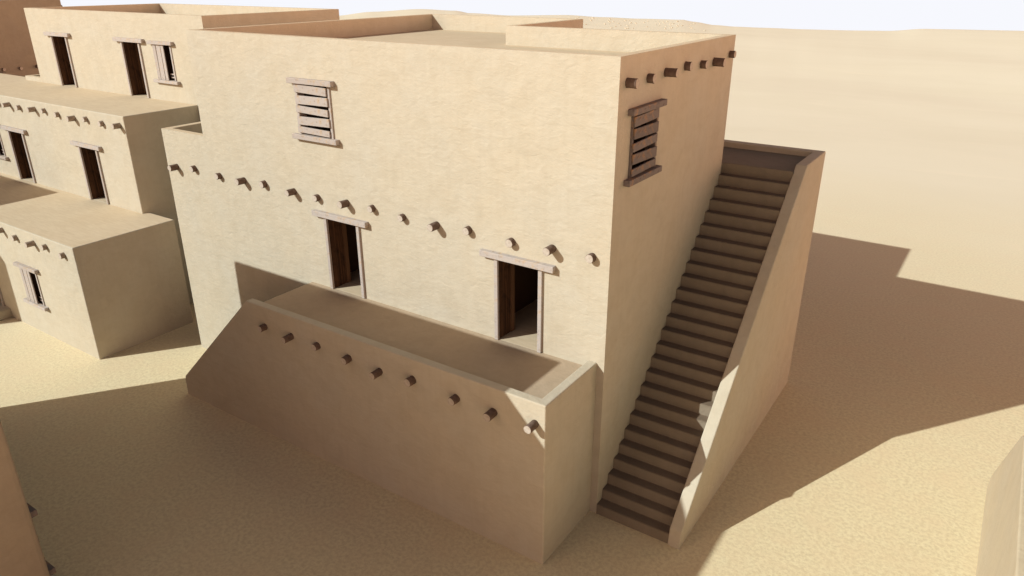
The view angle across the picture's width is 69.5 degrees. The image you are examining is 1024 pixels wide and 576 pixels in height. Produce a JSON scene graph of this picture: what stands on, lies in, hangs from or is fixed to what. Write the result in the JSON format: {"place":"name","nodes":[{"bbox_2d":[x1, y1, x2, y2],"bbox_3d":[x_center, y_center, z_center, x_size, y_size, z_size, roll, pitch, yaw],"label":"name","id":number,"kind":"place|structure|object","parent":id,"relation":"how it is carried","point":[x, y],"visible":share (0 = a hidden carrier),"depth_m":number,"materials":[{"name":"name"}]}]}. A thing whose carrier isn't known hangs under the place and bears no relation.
{"place":"outdoors","nodes":[
{"label":"outdoors","id":0,"kind":"place"},
{"bbox_2d":[0,421,55,575],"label":"foreground house","id":1,"kind":"structure","parent":0,"point":[21,553],"depth_m":13.03,"materials":[{"name":"brown paint"}]},
{"bbox_2d":[27,503,55,575],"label":"window","id":2,"kind":"structure","parent":1,"relation":"in","point":[33,512],"depth_m":13.80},
{"bbox_2d":[0,0,62,76],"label":"shaded house","id":3,"kind":"structure","parent":0,"point":[17,56],"depth_m":44.90,"materials":[{"name":"brown paint"}]},
{"bbox_2d":[0,3,339,359],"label":"stepped house","id":4,"kind":"structure","parent":0,"point":[92,260],"depth_m":26.04,"materials":[{"name":"paint"}]},
{"bbox_2d":[0,289,4,305],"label":"door","id":5,"kind":"structure","parent":4,"relation":"in","point":[2,300],"depth_m":26.86,"materials":[{"name":"brown wood"}]},
{"bbox_2d":[0,135,8,159],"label":"window","id":6,"kind":"structure","parent":4,"relation":"in","point":[4,157],"depth_m":30.09,"materials":[{"name":"beige wood"}]},
{"bbox_2d":[0,125,35,182],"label":"door","id":7,"kind":"structure","parent":4,"relation":"in","point":[17,141],"depth_m":29.61,"materials":[{"name":"brown wood"}]},
{"bbox_2d":[13,261,48,311],"bbox_3d":[-16.219,-0.093,25.014,1.497,1.472,0.323,15,27,31],"label":"window","id":8,"kind":"structure","parent":4,"relation":"in","point":[25,270],"depth_m":24.93,"materials":[{"name":"beige wood"}]},
{"bbox_2d":[43,32,77,86],"bbox_3d":[-18.428,-9.530,30.725,1.904,2.140,0.708,15,27,31],"label":"door","id":9,"kind":"structure","parent":4,"relation":"in","point":[59,41],"depth_m":30.84,"materials":[{"name":"brown wood"}]},
{"bbox_2d":[70,140,109,204],"bbox_3d":[-14.963,-4.228,26.781,1.904,2.141,0.708,15,27,31],"label":"door","id":10,"kind":"structure","parent":4,"relation":"in","point":[89,155],"depth_m":26.91,"materials":[{"name":"brown wood"}]},
{"bbox_2d":[112,37,149,97],"bbox_3d":[-14.119,-8.400,28.051,1.904,2.139,0.708,15,27,31],"label":"door","id":11,"kind":"structure","parent":4,"relation":"in","point":[130,47],"depth_m":28.21,"materials":[{"name":"brown wood"}]},
{"bbox_2d":[146,40,180,84],"bbox_3d":[-12.554,-8.182,26.738,1.497,1.472,0.323,15,27,31],"label":"window","id":12,"kind":"structure","parent":4,"relation":"in","point":[158,48],"depth_m":26.67,"materials":[{"name":"beige wood"}]},
{"bbox_2d":[161,14,825,563],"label":"mudbrick house","id":13,"kind":"structure","parent":0,"point":[531,288],"depth_m":17.16,"materials":[{"name":"paint"}]},
{"bbox_2d":[286,77,339,145],"bbox_3d":[-4.792,-4.332,17.982,1.560,1.494,0.323,15,27,31],"label":"window","id":14,"kind":"structure","parent":13,"relation":"in","point":[300,85],"depth_m":17.86,"materials":[{"name":"beige wood"}]},
{"bbox_2d":[311,209,368,298],"bbox_3d":[-4.200,-0.934,19.255,1.905,2.141,0.708,15,27,31],"label":"door","id":15,"kind":"structure","parent":13,"relation":"in","point":[334,224],"depth_m":19.36,"materials":[{"name":"brown wood"}]},
{"bbox_2d":[479,248,555,352],"bbox_3d":[0.259,0.235,16.488,1.904,2.141,0.708,15,27,31],"label":"door","id":16,"kind":"structure","parent":13,"relation":"in","point":[504,264],"depth_m":16.48,"materials":[{"name":"brown wood"}]},
{"bbox_2d":[623,98,666,186],"bbox_3d":[2.582,-2.923,14.708,0.323,1.494,1.560,15,27,31],"label":"window","id":17,"kind":"structure","parent":13,"relation":"in","point":[648,113],"depth_m":14.54,"materials":[{"name":"brown wood"}]},
{"bbox_2d":[0,9,1023,575],"bbox_3d":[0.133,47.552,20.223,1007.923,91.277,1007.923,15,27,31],"label":"ground","id":18,"kind":"structure","parent":0,"point":[888,435],"depth_m":20.92,"materials":[{"name":"beige sand"}]},
{"bbox_2d":[569,17,705,30],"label":"scattered rocks","id":19,"kind":"object","parent":18,"relation":"on","point":[644,22],"visible":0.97,"depth_m":132.21,"materials":[{"name":"beige stone"}]},
{"bbox_2d":[60,0,1023,30],"label":"sky","id":20,"kind":"structure","parent":0,"point":[857,15],"materials":[{"name":"white"}]},
{"bbox_2d":[976,435,1023,575],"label":"foreground house","id":21,"kind":"structure","parent":0,"point":[1001,550],"depth_m":13.23,"materials":[{"name":"paint"}]}
]}

